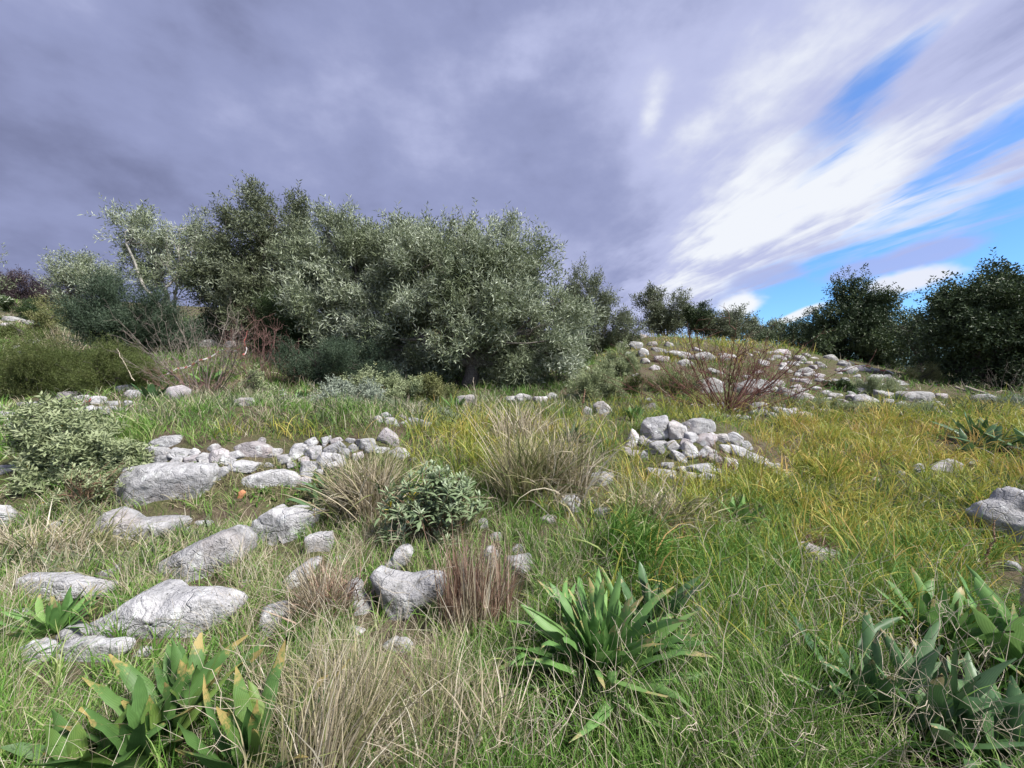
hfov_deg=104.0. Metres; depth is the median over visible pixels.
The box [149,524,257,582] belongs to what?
boulder
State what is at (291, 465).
stone
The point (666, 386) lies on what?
bush
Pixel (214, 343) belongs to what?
stone
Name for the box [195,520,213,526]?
stone
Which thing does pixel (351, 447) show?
stone
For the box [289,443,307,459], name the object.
stone
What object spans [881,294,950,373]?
evergreen tree
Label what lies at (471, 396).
stone
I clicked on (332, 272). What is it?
olive tree
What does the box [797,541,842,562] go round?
boulder
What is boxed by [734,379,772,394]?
boulder
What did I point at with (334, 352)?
bush
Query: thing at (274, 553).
reddish straw
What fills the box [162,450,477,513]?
bank grass
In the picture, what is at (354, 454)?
stone
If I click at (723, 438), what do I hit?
stone
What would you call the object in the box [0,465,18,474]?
stone
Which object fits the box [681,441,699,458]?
stone
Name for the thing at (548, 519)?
stone
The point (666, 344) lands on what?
stone
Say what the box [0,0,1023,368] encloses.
sky
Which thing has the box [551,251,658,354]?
olive tree
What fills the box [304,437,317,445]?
stone
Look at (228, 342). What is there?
stone
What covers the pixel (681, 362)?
stone
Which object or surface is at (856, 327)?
evergreen tree
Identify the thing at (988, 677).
squill plant
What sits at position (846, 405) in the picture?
bush
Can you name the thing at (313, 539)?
boulder
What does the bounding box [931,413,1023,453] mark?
squill plant
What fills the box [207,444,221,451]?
stone
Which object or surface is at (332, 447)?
stone
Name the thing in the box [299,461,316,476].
stone
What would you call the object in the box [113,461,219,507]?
boulder
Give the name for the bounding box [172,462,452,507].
bank herbs
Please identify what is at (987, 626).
squill plant
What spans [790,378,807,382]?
stone
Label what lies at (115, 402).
stone
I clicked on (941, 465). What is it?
stone
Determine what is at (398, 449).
stone
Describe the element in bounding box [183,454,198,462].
stone
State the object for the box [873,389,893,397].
stone
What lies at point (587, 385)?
bush
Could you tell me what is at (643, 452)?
stone
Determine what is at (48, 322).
bush
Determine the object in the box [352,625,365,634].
stone
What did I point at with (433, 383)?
woolly shrub
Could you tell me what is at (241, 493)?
brick fragment
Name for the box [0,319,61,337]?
bush
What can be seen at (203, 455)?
stone
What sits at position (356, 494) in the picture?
grass tussock
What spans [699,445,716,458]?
stone
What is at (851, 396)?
stone
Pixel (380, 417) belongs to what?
stone
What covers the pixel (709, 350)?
bare shrub
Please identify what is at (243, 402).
stone
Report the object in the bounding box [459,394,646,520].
grass tussock
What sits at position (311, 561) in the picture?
boulder
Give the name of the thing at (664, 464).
stone
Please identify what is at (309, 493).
squill plant
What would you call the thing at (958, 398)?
bush
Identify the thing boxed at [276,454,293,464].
stone
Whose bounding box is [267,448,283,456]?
stone
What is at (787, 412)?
stone
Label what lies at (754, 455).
stone
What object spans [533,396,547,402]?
stone
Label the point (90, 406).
stone
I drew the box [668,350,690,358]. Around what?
stone
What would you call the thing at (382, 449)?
stone
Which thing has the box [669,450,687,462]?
stone
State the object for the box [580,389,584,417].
dried flower stalk
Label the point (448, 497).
woolly shrub
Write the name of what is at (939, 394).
stone
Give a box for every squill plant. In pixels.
[0,584,106,637]
[0,652,221,767]
[24,633,350,767]
[131,383,173,399]
[188,366,228,384]
[285,467,346,507]
[287,387,315,399]
[376,473,410,507]
[441,393,466,411]
[487,566,716,742]
[561,422,591,441]
[617,561,723,636]
[625,405,643,420]
[715,494,770,523]
[770,604,1023,765]
[851,566,1014,655]
[885,636,1023,767]
[927,563,1023,687]
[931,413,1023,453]
[948,422,1023,449]
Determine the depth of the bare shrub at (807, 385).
8.38 m
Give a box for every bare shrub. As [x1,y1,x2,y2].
[98,293,277,393]
[140,349,252,393]
[212,304,299,380]
[263,354,307,386]
[604,307,876,412]
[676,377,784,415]
[695,347,736,362]
[730,358,784,381]
[771,349,839,408]
[984,361,1023,393]
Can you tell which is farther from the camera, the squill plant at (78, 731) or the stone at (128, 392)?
the stone at (128, 392)
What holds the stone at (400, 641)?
on the ground at (222, 507)
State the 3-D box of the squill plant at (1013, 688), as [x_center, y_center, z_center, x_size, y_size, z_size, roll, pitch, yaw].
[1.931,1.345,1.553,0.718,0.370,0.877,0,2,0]
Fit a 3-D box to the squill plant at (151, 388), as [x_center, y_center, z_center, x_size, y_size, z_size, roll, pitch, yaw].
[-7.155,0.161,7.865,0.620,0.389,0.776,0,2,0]
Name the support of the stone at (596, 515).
on the ground at (222, 507)
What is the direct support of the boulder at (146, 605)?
on the ground at (222, 507)
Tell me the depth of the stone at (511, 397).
8.94 m
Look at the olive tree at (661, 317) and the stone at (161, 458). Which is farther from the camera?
the olive tree at (661, 317)
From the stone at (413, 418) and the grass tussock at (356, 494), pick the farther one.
the stone at (413, 418)
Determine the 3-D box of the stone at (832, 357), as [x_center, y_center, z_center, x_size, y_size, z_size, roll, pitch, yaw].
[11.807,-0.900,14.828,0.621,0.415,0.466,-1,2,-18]
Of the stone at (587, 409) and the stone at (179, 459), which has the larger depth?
the stone at (587, 409)
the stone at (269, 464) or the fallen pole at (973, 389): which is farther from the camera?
the fallen pole at (973, 389)
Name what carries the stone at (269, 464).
on the ground at (222, 507)
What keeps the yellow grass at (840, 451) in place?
on the ground at (222, 507)
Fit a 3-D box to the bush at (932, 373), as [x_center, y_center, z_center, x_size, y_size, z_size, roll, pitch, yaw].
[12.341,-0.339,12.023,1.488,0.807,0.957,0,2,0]
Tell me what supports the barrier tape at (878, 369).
on the ground at (222, 507)
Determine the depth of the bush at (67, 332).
13.73 m
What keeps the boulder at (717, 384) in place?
on the ground at (222, 507)
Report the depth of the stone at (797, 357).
13.55 m
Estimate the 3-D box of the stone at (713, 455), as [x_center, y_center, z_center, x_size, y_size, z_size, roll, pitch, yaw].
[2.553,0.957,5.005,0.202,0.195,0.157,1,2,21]
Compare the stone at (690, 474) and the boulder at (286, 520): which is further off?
the stone at (690, 474)
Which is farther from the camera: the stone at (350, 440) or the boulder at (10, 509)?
the stone at (350, 440)
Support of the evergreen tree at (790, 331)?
on the ground at (222, 507)
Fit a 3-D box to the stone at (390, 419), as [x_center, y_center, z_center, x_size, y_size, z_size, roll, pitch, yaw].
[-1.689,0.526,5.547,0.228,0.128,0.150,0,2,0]
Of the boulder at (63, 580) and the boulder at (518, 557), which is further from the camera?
the boulder at (518, 557)
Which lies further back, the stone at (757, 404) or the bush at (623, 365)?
the bush at (623, 365)
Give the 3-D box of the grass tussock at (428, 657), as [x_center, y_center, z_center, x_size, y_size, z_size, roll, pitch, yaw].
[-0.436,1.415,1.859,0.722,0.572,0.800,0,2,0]
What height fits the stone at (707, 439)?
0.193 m
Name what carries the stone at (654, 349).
on the ground at (222, 507)
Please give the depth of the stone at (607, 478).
4.40 m
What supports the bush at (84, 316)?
on the ground at (222, 507)
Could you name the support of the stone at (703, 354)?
on the ground at (222, 507)
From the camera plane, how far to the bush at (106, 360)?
8.85 m
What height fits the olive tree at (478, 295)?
5.492 m
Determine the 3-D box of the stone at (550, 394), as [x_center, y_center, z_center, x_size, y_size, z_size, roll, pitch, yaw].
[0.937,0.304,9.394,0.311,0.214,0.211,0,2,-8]
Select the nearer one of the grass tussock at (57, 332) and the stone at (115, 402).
the stone at (115, 402)
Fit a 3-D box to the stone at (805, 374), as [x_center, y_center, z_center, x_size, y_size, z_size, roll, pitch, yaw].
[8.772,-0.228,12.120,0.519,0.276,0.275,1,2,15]
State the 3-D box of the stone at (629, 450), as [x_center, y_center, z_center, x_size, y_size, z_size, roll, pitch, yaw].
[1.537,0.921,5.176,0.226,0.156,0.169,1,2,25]
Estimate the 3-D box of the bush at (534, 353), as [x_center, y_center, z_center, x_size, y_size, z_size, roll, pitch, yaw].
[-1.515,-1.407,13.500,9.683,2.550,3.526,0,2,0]
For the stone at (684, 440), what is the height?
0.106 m
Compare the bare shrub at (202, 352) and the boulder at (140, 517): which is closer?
the boulder at (140, 517)
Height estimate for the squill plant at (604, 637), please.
0.568 m
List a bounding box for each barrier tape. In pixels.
[159,348,239,376]
[847,360,942,385]
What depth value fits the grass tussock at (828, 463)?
4.58 m
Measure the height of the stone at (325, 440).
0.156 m
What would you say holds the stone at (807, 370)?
on the ground at (222, 507)
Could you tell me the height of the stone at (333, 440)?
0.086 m
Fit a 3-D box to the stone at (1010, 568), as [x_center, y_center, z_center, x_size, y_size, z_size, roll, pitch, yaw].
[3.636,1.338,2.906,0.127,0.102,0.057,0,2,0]
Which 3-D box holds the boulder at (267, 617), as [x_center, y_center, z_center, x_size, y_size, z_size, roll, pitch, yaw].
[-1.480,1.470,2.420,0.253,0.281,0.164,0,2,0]
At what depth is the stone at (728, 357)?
13.37 m
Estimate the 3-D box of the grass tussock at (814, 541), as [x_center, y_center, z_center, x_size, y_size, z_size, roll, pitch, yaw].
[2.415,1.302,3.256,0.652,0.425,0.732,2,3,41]
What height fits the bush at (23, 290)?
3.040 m
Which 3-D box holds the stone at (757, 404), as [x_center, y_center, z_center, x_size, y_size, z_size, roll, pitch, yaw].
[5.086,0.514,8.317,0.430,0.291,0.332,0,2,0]
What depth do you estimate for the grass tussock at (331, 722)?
1.44 m
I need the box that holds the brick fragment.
[237,490,245,498]
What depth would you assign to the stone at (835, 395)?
9.86 m
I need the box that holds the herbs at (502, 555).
[0,361,1020,767]
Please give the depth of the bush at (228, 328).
14.64 m
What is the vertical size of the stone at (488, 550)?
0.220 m
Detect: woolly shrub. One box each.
[0,389,158,497]
[25,456,133,516]
[233,362,279,393]
[254,391,307,405]
[280,373,398,405]
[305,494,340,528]
[337,361,426,403]
[373,459,490,554]
[397,371,461,403]
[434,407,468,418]
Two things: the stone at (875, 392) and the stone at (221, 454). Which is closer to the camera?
the stone at (221, 454)
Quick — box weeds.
[0,332,1023,597]
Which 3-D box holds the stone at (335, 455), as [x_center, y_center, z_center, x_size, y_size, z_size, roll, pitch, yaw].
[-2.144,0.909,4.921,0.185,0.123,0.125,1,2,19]
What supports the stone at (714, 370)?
on the ground at (222, 507)
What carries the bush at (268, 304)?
on the ground at (222, 507)
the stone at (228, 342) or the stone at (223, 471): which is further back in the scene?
the stone at (228, 342)
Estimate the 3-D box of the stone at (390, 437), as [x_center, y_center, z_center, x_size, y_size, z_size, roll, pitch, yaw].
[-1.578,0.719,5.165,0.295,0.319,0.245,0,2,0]
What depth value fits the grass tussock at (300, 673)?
1.81 m
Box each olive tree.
[0,242,17,319]
[30,245,132,339]
[77,195,228,346]
[161,170,332,340]
[250,193,445,368]
[340,197,609,388]
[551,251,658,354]
[629,279,694,336]
[676,299,716,337]
[698,302,760,342]
[743,313,789,344]
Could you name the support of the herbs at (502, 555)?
on the ground at (222, 507)
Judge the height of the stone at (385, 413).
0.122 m
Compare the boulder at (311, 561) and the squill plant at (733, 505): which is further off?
the squill plant at (733, 505)
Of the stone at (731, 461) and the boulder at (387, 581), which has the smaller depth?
the boulder at (387, 581)
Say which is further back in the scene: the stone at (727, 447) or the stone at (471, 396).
the stone at (471, 396)
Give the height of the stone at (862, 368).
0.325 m
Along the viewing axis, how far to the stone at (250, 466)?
4.78 m
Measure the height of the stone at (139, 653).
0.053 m
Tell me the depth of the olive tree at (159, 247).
13.02 m
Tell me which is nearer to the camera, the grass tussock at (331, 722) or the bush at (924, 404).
the grass tussock at (331, 722)
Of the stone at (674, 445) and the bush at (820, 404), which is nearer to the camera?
the stone at (674, 445)
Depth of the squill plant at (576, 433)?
5.44 m
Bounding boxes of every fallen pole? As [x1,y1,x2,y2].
[954,386,975,393]
[964,386,1003,398]
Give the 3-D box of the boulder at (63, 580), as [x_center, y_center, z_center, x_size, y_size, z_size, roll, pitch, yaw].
[-3.100,1.452,2.791,0.650,0.262,0.161,0,2,0]
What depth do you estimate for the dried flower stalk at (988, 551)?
2.80 m
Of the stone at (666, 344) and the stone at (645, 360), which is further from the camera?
the stone at (666, 344)
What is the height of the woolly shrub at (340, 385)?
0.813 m
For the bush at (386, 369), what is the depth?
9.85 m
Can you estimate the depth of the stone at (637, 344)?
14.60 m
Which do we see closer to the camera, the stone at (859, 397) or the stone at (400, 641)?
the stone at (400, 641)
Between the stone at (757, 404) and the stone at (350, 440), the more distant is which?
the stone at (757, 404)
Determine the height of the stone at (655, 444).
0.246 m
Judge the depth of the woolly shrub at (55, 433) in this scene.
4.56 m
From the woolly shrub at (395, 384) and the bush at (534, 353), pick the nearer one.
the woolly shrub at (395, 384)
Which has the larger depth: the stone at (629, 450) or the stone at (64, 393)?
the stone at (64, 393)
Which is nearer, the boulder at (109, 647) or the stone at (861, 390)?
the boulder at (109, 647)
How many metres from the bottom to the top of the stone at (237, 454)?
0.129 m
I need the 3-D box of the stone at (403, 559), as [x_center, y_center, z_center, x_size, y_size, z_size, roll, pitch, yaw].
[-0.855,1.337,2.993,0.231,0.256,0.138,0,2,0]
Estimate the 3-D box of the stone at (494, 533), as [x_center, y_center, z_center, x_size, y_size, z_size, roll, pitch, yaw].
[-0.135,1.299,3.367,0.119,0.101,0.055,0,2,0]
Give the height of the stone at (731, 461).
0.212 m
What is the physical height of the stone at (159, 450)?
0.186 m
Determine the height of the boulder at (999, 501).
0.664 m
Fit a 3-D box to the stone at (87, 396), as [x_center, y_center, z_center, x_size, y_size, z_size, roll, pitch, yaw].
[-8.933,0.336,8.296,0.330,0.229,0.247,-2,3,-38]
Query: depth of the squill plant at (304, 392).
8.26 m
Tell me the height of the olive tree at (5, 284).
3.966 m
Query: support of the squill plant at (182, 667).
on the ground at (222, 507)
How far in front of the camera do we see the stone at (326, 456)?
4.87 m
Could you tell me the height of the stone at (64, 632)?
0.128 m
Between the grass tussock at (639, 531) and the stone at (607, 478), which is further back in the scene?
the stone at (607, 478)
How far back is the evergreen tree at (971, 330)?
11.62 m
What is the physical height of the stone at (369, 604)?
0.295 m
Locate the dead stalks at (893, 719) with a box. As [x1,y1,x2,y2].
[164,487,1023,767]
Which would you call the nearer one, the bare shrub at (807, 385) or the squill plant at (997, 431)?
the squill plant at (997, 431)
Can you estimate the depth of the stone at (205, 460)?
4.77 m
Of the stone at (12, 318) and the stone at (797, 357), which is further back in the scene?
the stone at (12, 318)
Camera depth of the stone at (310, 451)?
4.98 m
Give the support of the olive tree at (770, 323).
on the ground at (222, 507)
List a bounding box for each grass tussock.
[0,498,192,576]
[23,611,256,717]
[35,321,86,352]
[196,610,402,744]
[205,594,477,767]
[250,530,387,646]
[269,424,445,533]
[289,621,601,767]
[349,613,475,733]
[420,516,529,642]
[459,392,562,448]
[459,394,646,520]
[554,489,716,587]
[582,459,758,553]
[644,498,733,547]
[696,437,744,473]
[765,515,848,567]
[766,439,896,496]
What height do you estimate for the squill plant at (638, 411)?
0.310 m
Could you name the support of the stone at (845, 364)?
on the ground at (222, 507)
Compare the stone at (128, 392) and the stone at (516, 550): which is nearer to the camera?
the stone at (516, 550)
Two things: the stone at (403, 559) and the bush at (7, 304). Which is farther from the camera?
the bush at (7, 304)
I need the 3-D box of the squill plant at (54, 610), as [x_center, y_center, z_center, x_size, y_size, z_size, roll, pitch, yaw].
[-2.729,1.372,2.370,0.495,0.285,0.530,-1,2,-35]
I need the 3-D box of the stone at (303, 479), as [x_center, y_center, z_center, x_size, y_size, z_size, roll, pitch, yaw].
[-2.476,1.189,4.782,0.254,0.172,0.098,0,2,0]
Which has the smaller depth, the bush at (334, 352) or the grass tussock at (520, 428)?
the grass tussock at (520, 428)
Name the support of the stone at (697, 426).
on the ground at (222, 507)
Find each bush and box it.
[0,264,77,303]
[0,293,49,319]
[0,316,112,399]
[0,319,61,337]
[22,306,67,330]
[24,261,219,356]
[28,330,175,396]
[29,290,69,317]
[53,319,89,341]
[84,341,158,369]
[160,305,236,337]
[209,316,259,336]
[245,278,315,355]
[266,330,362,385]
[331,334,408,386]
[344,333,597,374]
[559,356,627,401]
[596,334,644,375]
[620,369,649,396]
[646,368,705,395]
[780,390,841,408]
[822,378,863,393]
[841,399,898,412]
[848,373,909,393]
[871,399,940,411]
[893,361,950,384]
[933,390,1009,405]
[973,391,1023,408]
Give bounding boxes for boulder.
[0,505,21,529]
[14,571,116,601]
[51,635,135,662]
[88,579,247,638]
[91,506,191,542]
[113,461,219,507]
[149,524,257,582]
[234,441,272,457]
[241,469,300,487]
[251,504,319,545]
[257,600,290,639]
[279,556,321,588]
[304,531,333,552]
[369,565,446,620]
[507,553,534,574]
[693,378,723,393]
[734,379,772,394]
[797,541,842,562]
[895,391,934,401]
[965,486,1023,550]
[971,394,995,401]
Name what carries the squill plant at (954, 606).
on the ground at (222, 507)
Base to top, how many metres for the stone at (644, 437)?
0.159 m
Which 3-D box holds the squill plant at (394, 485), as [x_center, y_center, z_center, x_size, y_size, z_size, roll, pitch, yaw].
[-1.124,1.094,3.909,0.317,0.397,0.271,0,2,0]
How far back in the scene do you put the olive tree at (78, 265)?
14.00 m
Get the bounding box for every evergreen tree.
[744,311,848,353]
[796,263,929,369]
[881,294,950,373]
[895,247,1023,392]
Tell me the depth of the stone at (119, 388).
8.80 m
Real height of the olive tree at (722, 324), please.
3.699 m
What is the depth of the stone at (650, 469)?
4.63 m
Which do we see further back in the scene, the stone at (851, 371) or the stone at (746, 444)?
the stone at (851, 371)
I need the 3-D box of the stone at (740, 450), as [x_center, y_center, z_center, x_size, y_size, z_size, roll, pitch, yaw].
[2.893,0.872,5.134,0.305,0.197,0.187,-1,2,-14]
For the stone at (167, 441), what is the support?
on the ground at (222, 507)
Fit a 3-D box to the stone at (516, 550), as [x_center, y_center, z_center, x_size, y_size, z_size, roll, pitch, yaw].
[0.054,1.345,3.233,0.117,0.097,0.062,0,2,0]
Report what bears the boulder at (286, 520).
on the ground at (222, 507)
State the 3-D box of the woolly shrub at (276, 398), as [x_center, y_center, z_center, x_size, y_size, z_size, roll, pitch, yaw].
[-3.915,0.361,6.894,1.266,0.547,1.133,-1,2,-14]
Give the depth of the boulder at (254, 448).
4.97 m
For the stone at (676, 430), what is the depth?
5.26 m
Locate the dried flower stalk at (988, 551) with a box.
[983,520,996,580]
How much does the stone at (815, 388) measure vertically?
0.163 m
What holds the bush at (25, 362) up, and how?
on the ground at (222, 507)
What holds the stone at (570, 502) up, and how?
on the ground at (222, 507)
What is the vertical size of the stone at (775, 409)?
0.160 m
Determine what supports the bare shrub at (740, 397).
on the ground at (222, 507)
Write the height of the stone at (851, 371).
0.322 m
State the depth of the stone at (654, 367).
11.80 m
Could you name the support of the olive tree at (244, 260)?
on the ground at (222, 507)
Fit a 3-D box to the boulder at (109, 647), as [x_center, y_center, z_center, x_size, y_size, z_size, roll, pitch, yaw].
[-2.287,1.483,2.179,0.427,0.188,0.099,0,2,0]
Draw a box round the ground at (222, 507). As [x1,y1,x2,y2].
[0,299,1023,767]
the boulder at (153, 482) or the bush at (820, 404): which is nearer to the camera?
the boulder at (153, 482)
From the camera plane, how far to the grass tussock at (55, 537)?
3.53 m
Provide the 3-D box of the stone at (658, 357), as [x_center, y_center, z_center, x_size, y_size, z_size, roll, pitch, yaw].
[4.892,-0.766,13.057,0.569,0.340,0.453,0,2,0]
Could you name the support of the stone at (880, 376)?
on the ground at (222, 507)
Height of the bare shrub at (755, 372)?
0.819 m
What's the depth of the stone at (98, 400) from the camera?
7.73 m
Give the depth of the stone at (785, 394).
9.69 m
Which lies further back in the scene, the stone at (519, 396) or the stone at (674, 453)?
the stone at (519, 396)
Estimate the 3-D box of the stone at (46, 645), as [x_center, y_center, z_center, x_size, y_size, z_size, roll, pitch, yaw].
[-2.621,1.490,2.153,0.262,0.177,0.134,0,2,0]
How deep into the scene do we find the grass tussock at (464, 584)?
2.36 m
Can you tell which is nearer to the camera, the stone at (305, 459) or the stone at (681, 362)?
the stone at (305, 459)
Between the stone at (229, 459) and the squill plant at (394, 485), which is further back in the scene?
the stone at (229, 459)
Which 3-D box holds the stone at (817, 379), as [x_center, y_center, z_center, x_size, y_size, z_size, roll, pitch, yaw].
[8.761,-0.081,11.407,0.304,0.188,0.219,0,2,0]
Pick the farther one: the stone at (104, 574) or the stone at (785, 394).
the stone at (785, 394)
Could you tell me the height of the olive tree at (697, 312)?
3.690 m
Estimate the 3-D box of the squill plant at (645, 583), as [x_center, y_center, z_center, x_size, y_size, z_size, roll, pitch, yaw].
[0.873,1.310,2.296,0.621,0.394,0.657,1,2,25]
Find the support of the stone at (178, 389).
on the ground at (222, 507)
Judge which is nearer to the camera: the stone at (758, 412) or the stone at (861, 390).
the stone at (758, 412)
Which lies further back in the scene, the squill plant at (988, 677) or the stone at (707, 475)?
the stone at (707, 475)
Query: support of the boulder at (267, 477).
on the ground at (222, 507)
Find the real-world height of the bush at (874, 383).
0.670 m
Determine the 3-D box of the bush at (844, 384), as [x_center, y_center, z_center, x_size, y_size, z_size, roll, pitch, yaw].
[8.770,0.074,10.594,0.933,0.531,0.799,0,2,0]
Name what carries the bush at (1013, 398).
on the ground at (222, 507)
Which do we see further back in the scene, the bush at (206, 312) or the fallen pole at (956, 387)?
the bush at (206, 312)
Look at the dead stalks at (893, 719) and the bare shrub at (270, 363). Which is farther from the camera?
the bare shrub at (270, 363)
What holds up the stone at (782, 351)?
on the ground at (222, 507)
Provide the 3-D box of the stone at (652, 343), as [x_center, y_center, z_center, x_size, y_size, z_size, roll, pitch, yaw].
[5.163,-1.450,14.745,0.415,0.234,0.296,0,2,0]
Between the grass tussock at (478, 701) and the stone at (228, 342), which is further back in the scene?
the stone at (228, 342)
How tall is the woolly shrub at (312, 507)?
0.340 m
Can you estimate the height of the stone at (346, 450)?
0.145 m
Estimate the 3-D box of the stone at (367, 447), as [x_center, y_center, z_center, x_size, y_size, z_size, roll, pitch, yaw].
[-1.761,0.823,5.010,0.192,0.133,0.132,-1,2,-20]
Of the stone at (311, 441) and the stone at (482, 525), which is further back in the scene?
the stone at (311, 441)
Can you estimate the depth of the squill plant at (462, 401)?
7.53 m
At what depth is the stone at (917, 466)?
4.84 m
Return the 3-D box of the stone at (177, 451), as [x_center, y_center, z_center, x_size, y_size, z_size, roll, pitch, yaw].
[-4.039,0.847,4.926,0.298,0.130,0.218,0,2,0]
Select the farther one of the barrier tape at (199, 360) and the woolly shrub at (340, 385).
the barrier tape at (199, 360)
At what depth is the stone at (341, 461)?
4.82 m
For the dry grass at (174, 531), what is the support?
on the ground at (222, 507)
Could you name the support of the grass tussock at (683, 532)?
on the ground at (222, 507)
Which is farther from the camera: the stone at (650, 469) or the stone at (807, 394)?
the stone at (807, 394)
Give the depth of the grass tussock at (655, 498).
3.50 m
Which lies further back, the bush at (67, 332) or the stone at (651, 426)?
the bush at (67, 332)
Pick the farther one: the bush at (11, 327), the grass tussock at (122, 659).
the bush at (11, 327)
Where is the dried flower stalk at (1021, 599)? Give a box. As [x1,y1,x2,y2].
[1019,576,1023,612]
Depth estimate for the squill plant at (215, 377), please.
9.26 m
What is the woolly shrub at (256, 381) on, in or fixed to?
on the ground at (222, 507)
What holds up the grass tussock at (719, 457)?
on the ground at (222, 507)
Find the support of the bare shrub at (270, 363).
on the ground at (222, 507)
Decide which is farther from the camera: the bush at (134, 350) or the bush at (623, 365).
the bush at (623, 365)
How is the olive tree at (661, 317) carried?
on the ground at (222, 507)
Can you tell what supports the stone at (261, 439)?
on the ground at (222, 507)
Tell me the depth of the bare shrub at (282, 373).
9.33 m
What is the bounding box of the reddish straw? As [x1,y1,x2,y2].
[0,387,710,767]
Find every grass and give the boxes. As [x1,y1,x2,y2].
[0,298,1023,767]
[0,301,1023,767]
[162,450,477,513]
[194,333,1023,668]
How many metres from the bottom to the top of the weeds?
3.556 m
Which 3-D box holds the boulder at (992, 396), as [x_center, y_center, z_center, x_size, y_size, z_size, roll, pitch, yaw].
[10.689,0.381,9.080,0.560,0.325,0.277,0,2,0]
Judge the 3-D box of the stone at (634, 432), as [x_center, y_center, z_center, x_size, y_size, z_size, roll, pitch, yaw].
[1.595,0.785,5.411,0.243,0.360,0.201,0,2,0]
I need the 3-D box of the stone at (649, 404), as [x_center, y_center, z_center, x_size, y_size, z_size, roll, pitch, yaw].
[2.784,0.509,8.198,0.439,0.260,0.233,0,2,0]
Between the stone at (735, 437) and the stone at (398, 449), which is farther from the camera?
the stone at (735, 437)
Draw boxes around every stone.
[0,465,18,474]
[1,316,25,321]
[16,637,60,667]
[54,620,89,643]
[56,391,77,398]
[72,395,91,400]
[84,405,96,411]
[87,396,107,403]
[96,569,115,577]
[105,401,120,405]
[115,385,132,391]
[122,390,139,398]
[133,646,153,656]
[145,445,169,455]
[148,435,181,447]
[152,455,170,462]
[165,385,191,399]
[166,447,190,458]
[170,457,182,461]
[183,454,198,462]
[188,448,200,454]
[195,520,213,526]
[196,452,209,461]
[197,339,216,346]
[198,459,209,462]
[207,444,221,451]
[208,448,229,464]
[217,466,229,480]
[224,341,235,347]
[224,456,236,465]
[227,460,262,472]
[229,450,244,458]
[234,397,252,406]
[257,437,265,442]
[263,462,274,467]
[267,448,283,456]
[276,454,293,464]
[286,462,295,468]
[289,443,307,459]
[298,456,309,462]
[298,476,312,485]
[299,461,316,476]
[303,445,321,459]
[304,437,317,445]
[315,452,332,468]
[321,435,331,446]
[322,441,345,453]
[326,459,345,469]
[329,437,342,443]
[331,453,344,460]
[338,448,349,457]
[345,438,355,442]
[345,577,373,615]
[348,444,359,451]
[352,451,363,460]
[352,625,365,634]
[355,438,375,449]
[364,444,378,452]
[373,415,382,421]
[374,447,389,453]
[377,427,398,445]
[379,412,391,416]
[382,417,397,423]
[382,635,412,652]
[385,543,413,569]
[394,447,409,458]
[407,417,425,425]
[457,394,476,404]
[478,518,487,528]
[483,545,498,566]
[489,532,502,540]
[505,396,515,401]
[512,543,524,553]
[515,393,531,400]
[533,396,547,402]
[540,514,556,523]
[548,392,557,398]
[560,495,581,512]
[583,407,591,414]
[586,471,613,485]
[593,401,611,415]
[593,507,616,516]
[624,449,638,457]
[626,429,638,447]
[628,341,642,348]
[638,348,648,356]
[638,435,649,445]
[639,450,648,459]
[640,358,649,363]
[640,415,668,440]
[644,440,667,453]
[645,467,675,479]
[646,403,658,411]
[647,341,657,345]
[648,365,659,369]
[651,347,665,351]
[654,356,669,361]
[661,462,674,468]
[664,342,673,346]
[664,440,680,450]
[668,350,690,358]
[668,420,686,438]
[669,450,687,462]
[677,359,692,365]
[679,438,692,444]
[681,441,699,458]
[681,472,697,479]
[682,418,715,434]
[684,431,698,442]
[686,463,714,472]
[689,352,716,360]
[696,432,717,446]
[698,472,716,479]
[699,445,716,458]
[707,368,722,373]
[707,453,723,464]
[716,434,729,442]
[719,354,735,360]
[719,444,730,452]
[723,457,737,469]
[727,432,743,445]
[729,444,745,456]
[741,441,751,449]
[745,451,768,463]
[747,402,767,409]
[749,409,767,416]
[771,407,781,412]
[774,349,790,354]
[776,386,794,396]
[780,408,795,418]
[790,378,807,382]
[791,392,813,399]
[793,355,806,360]
[793,372,809,376]
[796,367,811,372]
[810,386,821,389]
[815,378,825,381]
[823,354,838,360]
[827,393,842,397]
[837,361,851,366]
[839,366,858,373]
[845,394,853,400]
[853,394,878,402]
[856,366,871,370]
[857,388,869,393]
[869,374,882,380]
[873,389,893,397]
[914,463,923,472]
[928,458,963,472]
[935,393,947,398]
[1001,560,1021,570]
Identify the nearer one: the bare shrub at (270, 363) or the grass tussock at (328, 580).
the grass tussock at (328, 580)
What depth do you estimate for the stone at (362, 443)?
5.02 m
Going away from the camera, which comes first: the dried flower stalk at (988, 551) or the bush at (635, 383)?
the dried flower stalk at (988, 551)
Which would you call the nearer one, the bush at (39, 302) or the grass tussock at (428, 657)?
the grass tussock at (428, 657)
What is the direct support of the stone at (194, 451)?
on the ground at (222, 507)
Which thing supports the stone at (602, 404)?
on the ground at (222, 507)
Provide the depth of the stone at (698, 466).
4.64 m

